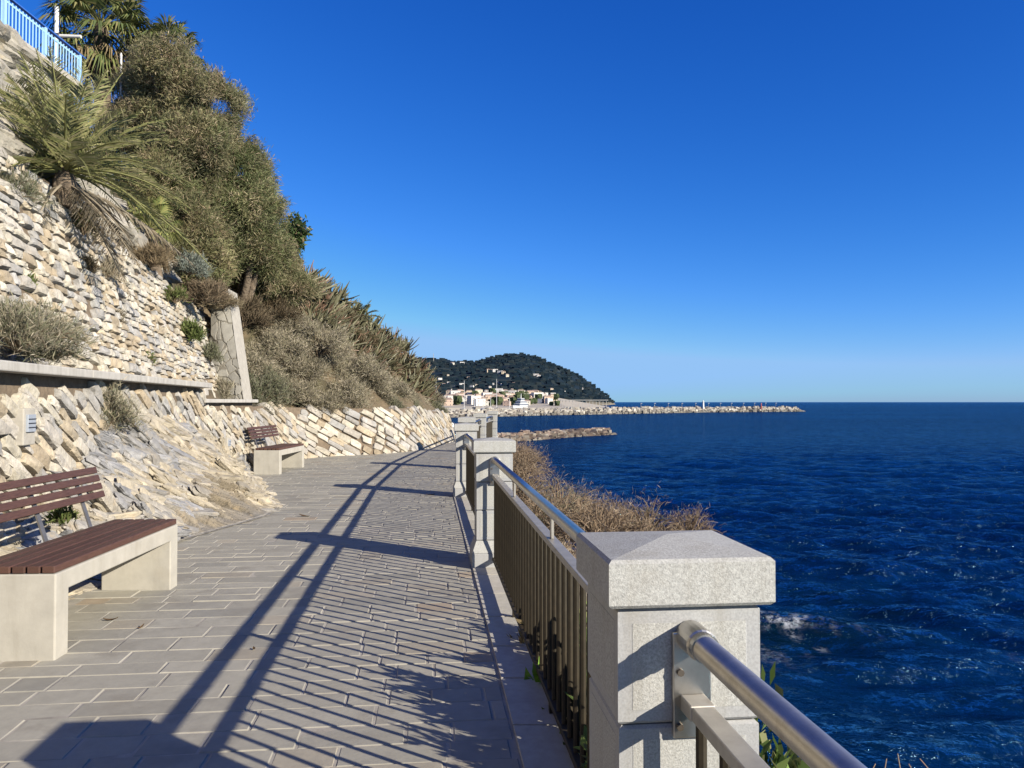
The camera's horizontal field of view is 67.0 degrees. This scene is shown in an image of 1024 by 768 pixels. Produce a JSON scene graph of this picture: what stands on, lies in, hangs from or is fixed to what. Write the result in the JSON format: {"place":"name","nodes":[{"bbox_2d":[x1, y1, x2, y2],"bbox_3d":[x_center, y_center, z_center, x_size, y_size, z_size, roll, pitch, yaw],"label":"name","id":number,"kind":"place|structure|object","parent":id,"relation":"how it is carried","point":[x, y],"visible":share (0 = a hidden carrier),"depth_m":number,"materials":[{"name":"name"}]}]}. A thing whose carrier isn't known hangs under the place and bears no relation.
{"place":"outdoors","nodes":[
{"label":"outdoors","id":0,"kind":"place"},
{"bbox_2d":[0,412,285,599],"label":"bedrock slope","id":1,"kind":"structure","parent":0,"point":[192,480],"depth_m":8.99,"materials":[{"name":"stone"}]},
{"bbox_2d":[42,505,80,525],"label":"weed","id":2,"kind":"object","parent":1,"relation":"on","point":[62,515],"visible":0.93,"depth_m":6.04,"materials":[{"name":"green plant"}]},
{"bbox_2d":[0,38,435,409],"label":"hillside","id":3,"kind":"structure","parent":0,"point":[379,403],"depth_m":22.61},
{"bbox_2d":[1,0,92,96],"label":"blue fence","id":4,"kind":"object","parent":3,"relation":"on","point":[44,29],"visible":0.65,"depth_m":18.15,"materials":[{"name":"metal"}]},
{"bbox_2d":[53,6,81,63],"bbox_3d":[-11.909,-8.521,20.703,0.722,3.196,0.160,0,-1,0],"label":"white lamp post","id":5,"kind":"object","parent":3,"relation":"on","point":[56,18],"visible":0.5,"depth_m":20.68,"materials":[{"name":"metal"}]},
{"bbox_2d":[30,0,151,146],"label":"fan palm","id":6,"kind":"object","parent":3,"relation":"on","point":[99,55],"visible":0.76,"depth_m":21.74,"materials":[{"name":"green plant"}]},
{"bbox_2d":[0,20,181,283],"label":"rock outcrop","id":7,"kind":"object","parent":3,"relation":"on","point":[11,144],"visible":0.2,"depth_m":13.74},
{"bbox_2d":[169,248,216,280],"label":"silver bush","id":8,"kind":"object","parent":7,"relation":"on","point":[200,264],"visible":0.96,"depth_m":16.09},
{"bbox_2d":[0,46,212,296],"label":"date palm","id":9,"kind":"object","parent":3,"relation":"on","point":[65,156],"visible":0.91,"depth_m":10.49,"materials":[{"name":"green plant"}]},
{"bbox_2d":[0,147,218,398],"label":"rubble wall","id":10,"kind":"structure","parent":3,"relation":"on","point":[50,253],"depth_m":10.62,"materials":[{"name":"stone"}]},
{"bbox_2d":[0,150,60,211],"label":"weed","id":11,"kind":"object","parent":10,"relation":"on","point":[28,188],"visible":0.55,"depth_m":9.52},
{"bbox_2d":[71,203,109,238],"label":"weed","id":12,"kind":"object","parent":10,"relation":"attached to","point":[81,227],"visible":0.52,"depth_m":11.00,"materials":[{"name":"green plant"}]},
{"bbox_2d":[79,250,108,273],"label":"weed","id":13,"kind":"object","parent":10,"relation":"on","point":[90,261],"visible":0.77,"depth_m":10.93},
{"bbox_2d":[99,255,125,280],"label":"weed","id":14,"kind":"object","parent":10,"relation":"on","point":[110,272],"visible":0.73,"depth_m":11.56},
{"bbox_2d":[128,239,179,272],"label":"dry shrub","id":15,"kind":"object","parent":10,"relation":"on","point":[152,254],"visible":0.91,"depth_m":14.33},
{"bbox_2d":[125,195,185,276],"bbox_3d":[-7.335,-2.979,15.708,1.590,1.717,1.637,0,-1,0],"label":"shrub","id":16,"kind":"object","parent":10,"relation":"on","point":[159,203],"visible":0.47,"depth_m":15.60,"materials":[{"name":"green plant"}]},
{"bbox_2d":[163,283,190,307],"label":"weed","id":17,"kind":"object","parent":10,"relation":"attached to","point":[172,295],"visible":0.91,"depth_m":15.20,"materials":[{"name":"green plant"}]},
{"bbox_2d":[180,316,206,342],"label":"weed","id":18,"kind":"object","parent":10,"relation":"attached to","point":[193,331],"visible":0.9,"depth_m":15.52,"materials":[{"name":"green plant"}]},
{"bbox_2d":[178,273,234,310],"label":"dry shrub","id":19,"kind":"object","parent":10,"relation":"on","point":[197,288],"visible":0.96,"depth_m":16.45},
{"bbox_2d":[200,338,224,363],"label":"weed","id":20,"kind":"object","parent":10,"relation":"attached to","point":[211,351],"visible":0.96,"depth_m":16.83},
{"bbox_2d":[211,288,251,398],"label":"stone buttress","id":21,"kind":"structure","parent":10,"relation":"attached to","point":[226,332],"depth_m":17.71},
{"bbox_2d":[195,289,243,311],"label":"dry shrub","id":22,"kind":"object","parent":21,"relation":"on","point":[236,303],"visible":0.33,"depth_m":17.84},
{"bbox_2d":[125,13,210,69],"bbox_3d":[-9.882,-8.212,22.161,2.233,4.857,2.366,1,-2,-39],"label":"tree","id":23,"kind":"object","parent":3,"relation":"on","point":[176,27],"visible":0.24,"depth_m":21.96,"materials":[{"name":"green plant"}]},
{"bbox_2d":[94,25,255,191],"bbox_3d":[-8.720,-5.155,19.729,4.767,7.508,3.170,0,-1,20],"label":"tamarisk tree","id":24,"kind":"object","parent":3,"relation":"on","point":[179,85],"visible":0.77,"depth_m":18.85,"materials":[{"name":"green plant"}]},
{"bbox_2d":[115,138,241,306],"bbox_3d":[-8.174,-3.332,18.502,3.452,5.156,2.451,-1,-1,25],"label":"tamarisk tree","id":25,"kind":"object","parent":3,"relation":"on","point":[204,233],"visible":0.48,"depth_m":17.96,"materials":[{"name":"green plant"}]},
{"bbox_2d":[214,375,235,398],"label":"dry shrub","id":26,"kind":"object","parent":3,"relation":"on","point":[225,388],"visible":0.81,"depth_m":16.87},
{"bbox_2d":[208,293,275,337],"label":"dry shrub","id":27,"kind":"object","parent":3,"relation":"on","point":[250,312],"visible":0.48,"depth_m":20.48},
{"bbox_2d":[190,131,302,302],"bbox_3d":[-7.404,-3.909,20.631,3.461,5.857,3.661,0,-1,0],"label":"tamarisk tree","id":28,"kind":"object","parent":3,"relation":"on","point":[254,202],"visible":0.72,"depth_m":20.14,"materials":[{"name":"green plant"}]},
{"bbox_2d":[244,343,289,380],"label":"dry shrub","id":29,"kind":"object","parent":3,"relation":"on","point":[256,364],"visible":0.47,"depth_m":20.26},
{"bbox_2d":[248,363,297,414],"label":"dry shrub","id":30,"kind":"object","parent":3,"relation":"on","point":[268,391],"visible":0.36,"depth_m":19.58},
{"bbox_2d":[228,250,326,313],"bbox_3d":[-7.002,-3.050,22.564,2.241,2.365,3.270,-1,-2,37],"label":"tamarisk tree","id":31,"kind":"object","parent":3,"relation":"on","point":[296,287],"visible":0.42,"depth_m":22.48,"materials":[{"name":"green plant"}]},
{"bbox_2d":[244,327,316,373],"bbox_3d":[-6.583,-0.971,21.547,2.297,1.438,1.984,1,-2,-30],"label":"dry shrub","id":32,"kind":"object","parent":3,"relation":"on","point":[278,345],"visible":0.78,"depth_m":21.18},
{"bbox_2d":[258,293,305,325],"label":"dry shrub","id":33,"kind":"object","parent":3,"relation":"on","point":[279,309],"visible":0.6,"depth_m":22.20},
{"bbox_2d":[255,309,316,337],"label":"dry shrub","id":34,"kind":"object","parent":3,"relation":"on","point":[287,323],"visible":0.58,"depth_m":22.17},
{"bbox_2d":[281,211,313,261],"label":"evergreen shrub","id":35,"kind":"object","parent":3,"relation":"on","point":[301,232],"visible":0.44,"depth_m":23.87,"materials":[{"name":"green plant"}]},
{"bbox_2d":[274,373,325,407],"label":"dry shrub","id":36,"kind":"object","parent":3,"relation":"on","point":[302,391],"visible":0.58,"depth_m":21.25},
{"bbox_2d":[281,348,333,386],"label":"dry shrub","id":37,"kind":"object","parent":3,"relation":"on","point":[318,367],"visible":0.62,"depth_m":22.01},
{"bbox_2d":[301,297,328,314],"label":"aloe","id":38,"kind":"object","parent":3,"relation":"on","point":[311,307],"visible":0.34,"depth_m":24.25,"materials":[{"name":"green plant"}]},
{"bbox_2d":[302,258,333,295],"bbox_3d":[-6.731,-3.235,25.545,1.338,1.564,1.198,31,-25,26],"label":"aloe","id":39,"kind":"object","parent":3,"relation":"on","point":[320,278],"visible":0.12,"depth_m":25.47,"materials":[{"name":"green plant"}]},
{"bbox_2d":[302,309,338,327],"bbox_3d":[-6.038,-1.681,24.010,1.200,1.268,1.219,6,23,-15],"label":"aloe","id":40,"kind":"object","parent":3,"relation":"on","point":[321,315],"visible":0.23,"depth_m":23.99,"materials":[{"name":"green plant"}]},
{"bbox_2d":[306,266,336,303],"bbox_3d":[-6.565,-2.801,24.933,1.499,1.468,1.130,45,0,-9],"label":"aloe","id":41,"kind":"object","parent":3,"relation":"on","point":[322,292],"visible":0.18,"depth_m":25.00,"materials":[{"name":"green plant"}]},
{"bbox_2d":[289,318,358,363],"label":"dry shrub","id":42,"kind":"object","parent":3,"relation":"on","point":[323,343],"visible":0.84,"depth_m":22.38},
{"bbox_2d":[311,312,341,337],"bbox_3d":[-5.863,-1.601,24.142,1.272,1.321,1.066,-1,-2,32],"label":"aloe","id":43,"kind":"object","parent":3,"relation":"on","point":[330,324],"visible":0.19,"depth_m":24.04,"materials":[{"name":"green plant"}]},
{"bbox_2d":[312,295,349,320],"bbox_3d":[-6.034,-2.100,25.140,1.416,1.557,1.408,14,-17,17],"label":"aloe","id":44,"kind":"object","parent":3,"relation":"on","point":[329,307],"visible":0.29,"depth_m":25.02,"materials":[{"name":"green plant"}]},
{"bbox_2d":[318,307,350,333],"bbox_3d":[-5.816,-1.573,24.471,1.302,1.375,1.323,28,8,42],"label":"aloe","id":45,"kind":"object","parent":3,"relation":"on","point":[334,321],"visible":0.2,"depth_m":24.37,"materials":[{"name":"green plant"}]},
{"bbox_2d":[330,280,358,303],"bbox_3d":[-6.169,-2.947,27.669,1.210,1.414,1.082,34,19,-9],"label":"aloe","id":46,"kind":"object","parent":3,"relation":"on","point":[344,293],"visible":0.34,"depth_m":27.64,"materials":[{"name":"green plant"}]},
{"bbox_2d":[328,359,364,386],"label":"dry shrub","id":47,"kind":"object","parent":3,"relation":"on","point":[342,370],"visible":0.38,"depth_m":23.15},
{"bbox_2d":[319,374,377,411],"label":"dry shrub","id":48,"kind":"object","parent":3,"relation":"on","point":[351,389],"visible":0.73,"depth_m":22.56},
{"bbox_2d":[336,303,361,331],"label":"undergrowth","id":49,"kind":"object","parent":3,"relation":"on","point":[354,315],"visible":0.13,"depth_m":26.95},
{"bbox_2d":[348,325,370,346],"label":"undergrowth","id":50,"kind":"object","parent":3,"relation":"on","point":[361,339],"visible":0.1,"depth_m":26.39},
{"bbox_2d":[352,301,381,329],"bbox_3d":[-5.652,-2.525,29.089,1.807,1.308,1.637,-1,-2,44],"label":"aloe","id":51,"kind":"object","parent":3,"relation":"on","point":[365,308],"visible":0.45,"depth_m":28.91,"materials":[{"name":"green plant"}]},
{"bbox_2d":[344,349,391,387],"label":"dry shrub","id":52,"kind":"object","parent":3,"relation":"on","point":[365,367],"visible":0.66,"depth_m":23.89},
{"bbox_2d":[355,329,383,347],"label":"undergrowth","id":53,"kind":"object","parent":3,"relation":"on","point":[374,339],"visible":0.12,"depth_m":28.33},
{"bbox_2d":[360,379,399,404],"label":"dry shrub","id":54,"kind":"object","parent":3,"relation":"on","point":[383,392],"visible":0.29,"depth_m":24.26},
{"bbox_2d":[368,343,395,361],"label":"aloe","id":55,"kind":"object","parent":3,"relation":"on","point":[379,353],"visible":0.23,"depth_m":28.22,"materials":[{"name":"green plant"}]},
{"bbox_2d":[377,345,402,370],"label":"aloe","id":56,"kind":"object","parent":3,"relation":"on","point":[388,360],"visible":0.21,"depth_m":28.40,"materials":[{"name":"green plant"}]},
{"bbox_2d":[383,349,402,369],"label":"undergrowth","id":57,"kind":"object","parent":3,"relation":"on","point":[397,356],"visible":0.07,"depth_m":29.32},
{"bbox_2d":[386,377,415,400],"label":"dry shrub","id":58,"kind":"object","parent":3,"relation":"on","point":[403,390],"visible":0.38,"depth_m":26.40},
{"bbox_2d":[401,350,415,369],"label":"aloe","id":59,"kind":"object","parent":3,"relation":"on","point":[405,362],"visible":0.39,"depth_m":30.63,"materials":[{"name":"green plant"}]},
{"bbox_2d":[401,336,418,359],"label":"aloe","id":60,"kind":"object","parent":3,"relation":"on","point":[407,347],"visible":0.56,"depth_m":31.68,"materials":[{"name":"green plant"}]},
{"bbox_2d":[399,369,421,387],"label":"aloe","id":61,"kind":"object","parent":3,"relation":"on","point":[405,377],"visible":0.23,"depth_m":29.70,"materials":[{"name":"green plant"}]},
{"bbox_2d":[403,365,425,384],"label":"undergrowth","id":62,"kind":"object","parent":3,"relation":"on","point":[411,370],"visible":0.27,"depth_m":30.68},
{"bbox_2d":[418,376,436,394],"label":"aloe","id":63,"kind":"object","parent":3,"relation":"on","point":[426,386],"visible":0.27,"depth_m":30.79,"materials":[{"name":"green plant"}]},
{"bbox_2d":[432,391,447,405],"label":"dry shrub","id":64,"kind":"object","parent":3,"relation":"on","point":[441,398],"visible":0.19,"depth_m":33.47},
{"bbox_2d":[0,441,522,767],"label":"promenade","id":65,"kind":"structure","parent":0,"point":[348,607],"depth_m":4.61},
{"bbox_2d":[0,467,177,661],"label":"park bench","id":66,"kind":"object","parent":65,"relation":"on","point":[37,581],"visible":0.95,"depth_m":5.09,"materials":[{"name":"concrete"}]},
{"bbox_2d":[0,360,211,542],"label":"retaining wall","id":67,"kind":"structure","parent":65,"relation":"on","point":[66,403],"depth_m":7.48,"materials":[{"name":"stone"}]},
{"bbox_2d":[11,408,36,445],"bbox_3d":[-4.184,0.366,6.625,0.146,0.315,0.225,0,-1,-9],"label":"wall light","id":68,"kind":"object","parent":67,"relation":"attached to","point":[24,420],"visible":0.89,"depth_m":6.56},
{"bbox_2d":[0,289,103,364],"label":"dry shrub","id":69,"kind":"object","parent":67,"relation":"on","point":[24,326],"visible":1,"depth_m":7.25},
{"bbox_2d":[9,341,98,366],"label":"dry shrub","id":70,"kind":"object","parent":67,"relation":"on","point":[56,356],"visible":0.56,"depth_m":7.74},
{"bbox_2d":[99,377,153,438],"bbox_3d":[-4.448,0.241,8.685,0.716,0.754,0.724,0,-1,0],"label":"dry shrub","id":71,"kind":"object","parent":67,"relation":"on","point":[120,410],"visible":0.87,"depth_m":8.68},
{"bbox_2d":[203,399,257,471],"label":"retaining wall","id":72,"kind":"structure","parent":65,"relation":"on","point":[233,420],"depth_m":15.51,"materials":[{"name":"stone"}]},
{"bbox_2d":[247,425,303,474],"bbox_3d":[-5.145,1.416,16.895,0.706,0.992,1.840,0,-1,1],"label":"park bench","id":73,"kind":"object","parent":65,"relation":"on","point":[273,459],"visible":0.96,"depth_m":16.25,"materials":[{"name":"concrete"}]},
{"bbox_2d":[252,401,454,458],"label":"retaining wall","id":74,"kind":"structure","parent":65,"relation":"on","point":[378,430],"depth_m":21.97,"materials":[{"name":"stone"}]},
{"bbox_2d":[295,386,351,417],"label":"dry shrub","id":75,"kind":"object","parent":74,"relation":"on","point":[328,401],"visible":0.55,"depth_m":21.80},
{"bbox_2d":[380,395,404,407],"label":"dry shrub","id":76,"kind":"object","parent":74,"relation":"on","point":[398,405],"visible":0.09,"depth_m":24.63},
{"bbox_2d":[431,400,452,419],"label":"dry shrub","id":77,"kind":"object","parent":74,"relation":"on","point":[440,407],"visible":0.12,"depth_m":32.23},
{"bbox_2d":[470,437,515,568],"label":"granite pillar","id":78,"kind":"structure","parent":65,"relation":"on","point":[485,450],"depth_m":7.00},
{"bbox_2d":[454,497,573,767],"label":"kerb strip","id":79,"kind":"object","parent":65,"relation":"on","point":[539,739],"visible":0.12,"depth_m":4.14,"materials":[{"name":"stone"}]},
{"bbox_2d":[453,422,478,497],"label":"granite pillar","id":80,"kind":"structure","parent":79,"relation":"on","point":[461,430],"depth_m":12.20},
{"bbox_2d":[458,416,475,422],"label":"granite pillar","id":81,"kind":"structure","parent":79,"relation":"on","point":[467,419],"depth_m":17.30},
{"bbox_2d":[464,433,474,515],"bbox_3d":[-0.455,1.288,9.773,0.088,1.137,4.890,0,-1,-6],"label":"railing panel","id":82,"kind":"object","parent":79,"relation":"on","point":[470,487],"visible":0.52,"depth_m":10.92,"materials":[{"name":"metal"}]},
{"bbox_2d":[473,413,486,437],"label":"granite pillar","id":83,"kind":"structure","parent":79,"relation":"on","point":[482,416],"depth_m":22.81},
{"bbox_2d":[486,415,492,437],"bbox_3d":[-0.830,1.659,25.768,0.088,1.137,5.264,0,-1,2],"label":"railing panel","id":84,"kind":"object","parent":79,"relation":"on","point":[488,429],"visible":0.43,"depth_m":26.80,"materials":[{"name":"metal"}]},
{"bbox_2d":[487,411,497,437],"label":"granite pillar","id":85,"kind":"structure","parent":79,"relation":"on","point":[494,423],"depth_m":28.40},
{"bbox_2d":[490,456,590,767],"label":"railing panel","id":86,"kind":"object","parent":79,"relation":"on","point":[541,577],"visible":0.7,"depth_m":3.78,"materials":[{"name":"metal"}]},
{"bbox_2d":[576,530,775,767],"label":"granite pillar","id":87,"kind":"structure","parent":65,"relation":"on","point":[649,592],"depth_m":1.75,"materials":[{"name":"stone"}]},
{"bbox_2d":[672,620,866,767],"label":"railing panel","id":88,"kind":"object","parent":65,"relation":"on","point":[700,654],"visible":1,"depth_m":1.50,"materials":[{"name":"metal"}]},
{"bbox_2d":[0,0,1023,401],"label":"sky","id":89,"kind":"structure","parent":0,"point":[645,200],"materials":[{"name":"blue"}]},
{"bbox_2d":[418,354,614,404],"bbox_3d":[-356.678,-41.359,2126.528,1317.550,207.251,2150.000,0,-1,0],"label":"headland","id":90,"kind":"structure","parent":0,"point":[501,377],"depth_m":1738.92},
{"bbox_2d":[411,352,614,402],"bbox_3d":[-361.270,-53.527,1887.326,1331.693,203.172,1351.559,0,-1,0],"label":"headland woods","id":91,"kind":"object","parent":90,"relation":"on","point":[543,378],"visible":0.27,"depth_m":1744.57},
{"bbox_2d":[443,396,605,408],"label":"harbour ground","id":92,"kind":"structure","parent":0,"point":[538,405],"depth_m":766.68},
{"bbox_2d":[512,481,586,609],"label":"shore slope","id":93,"kind":"structure","parent":0,"point":[579,587],"depth_m":23.49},
{"bbox_2d":[507,619,524,643],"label":"leafy weed","id":94,"kind":"object","parent":93,"relation":"on","point":[521,639],"visible":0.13,"depth_m":4.84,"materials":[{"name":"green plant"}]},
{"bbox_2d":[504,434,540,461],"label":"dry shrub","id":95,"kind":"object","parent":93,"relation":"on","point":[525,445],"visible":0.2,"depth_m":22.90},
{"bbox_2d":[524,660,540,682],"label":"leafy weed","id":96,"kind":"object","parent":93,"relation":"on","point":[534,673],"visible":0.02,"depth_m":4.11,"materials":[{"name":"green plant"}]},
{"bbox_2d":[512,436,558,478],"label":"dry shrub","id":97,"kind":"object","parent":93,"relation":"on","point":[530,459],"visible":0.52,"depth_m":17.83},
{"bbox_2d":[511,457,564,509],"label":"dry shrub","id":98,"kind":"object","parent":93,"relation":"on","point":[529,474],"visible":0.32,"depth_m":13.36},
{"bbox_2d":[517,477,612,550],"bbox_3d":[0.422,1.727,10.116,1.825,1.114,1.636,0,-1,0],"label":"dry shrub","id":99,"kind":"object","parent":93,"relation":"on","point":[541,517],"visible":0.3,"depth_m":10.05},
{"bbox_2d":[520,465,611,519],"bbox_3d":[0.774,1.856,12.158,2.005,1.174,1.883,0,-1,0],"label":"dry shrub","id":100,"kind":"object","parent":93,"relation":"on","point":[559,487],"visible":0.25,"depth_m":12.24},
{"bbox_2d":[555,535,579,599],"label":"dry shrub","id":101,"kind":"object","parent":93,"relation":"on","point":[570,550],"visible":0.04,"depth_m":8.61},
{"bbox_2d":[559,601,586,756],"bbox_3d":[0.581,1.403,3.390,0.866,0.950,0.943,0,-1,-17],"label":"leafy weed","id":102,"kind":"object","parent":93,"relation":"on","point":[571,697],"depth_m":3.40,"materials":[{"name":"green plant"}]},
{"bbox_2d":[574,725,586,767],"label":"leafy weed","id":103,"kind":"object","parent":93,"relation":"on","point":[583,742],"depth_m":2.93,"materials":[{"name":"green plant"}]},
{"bbox_2d":[543,475,665,556],"bbox_3d":[1.086,1.681,9.391,1.684,1.177,1.912,-1,-1,22],"label":"dry shrub","id":104,"kind":"object","parent":93,"relation":"on","point":[617,519],"visible":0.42,"depth_m":9.28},
{"bbox_2d":[566,485,650,551],"bbox_3d":[1.314,1.988,11.386,1.678,1.062,1.860,0,-1,0],"label":"dry shrub","id":105,"kind":"object","parent":93,"relation":"on","point":[604,512],"visible":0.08,"depth_m":11.19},
{"bbox_2d":[609,488,684,531],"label":"dry shrub","id":106,"kind":"object","parent":93,"relation":"on","point":[647,511],"visible":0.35,"depth_m":10.71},
{"bbox_2d":[628,517,683,530],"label":"dry shrub","id":107,"kind":"object","parent":93,"relation":"on","point":[640,529],"visible":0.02,"depth_m":9.06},
{"bbox_2d":[660,503,731,536],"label":"dry shrub","id":108,"kind":"object","parent":93,"relation":"on","point":[690,522],"visible":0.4,"depth_m":10.32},
{"bbox_2d":[754,660,809,767],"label":"leafy weed","id":109,"kind":"object","parent":93,"relation":"on","point":[778,759],"visible":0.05,"depth_m":2.65,"materials":[{"name":"green plant"}]},
{"bbox_2d":[447,402,1023,767],"bbox_3d":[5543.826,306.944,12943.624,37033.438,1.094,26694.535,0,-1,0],"label":"sea","id":110,"kind":"structure","parent":0,"point":[888,537],"depth_m":40.41,"materials":[{"name":"liquid"}]},
{"bbox_2d":[512,398,527,407],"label":"motor yacht","id":111,"kind":"object","parent":110,"relation":"on","point":[520,402],"visible":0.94,"depth_m":637.95,"materials":[{"name":"paint"}]},
{"bbox_2d":[497,427,616,440],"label":"breakwater","id":112,"kind":"object","parent":110,"relation":"in","point":[554,433],"visible":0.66,"depth_m":150.30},
{"bbox_2d":[445,406,805,417],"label":"breakwater","id":113,"kind":"object","parent":110,"relation":"in","point":[470,412],"visible":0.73,"depth_m":445.11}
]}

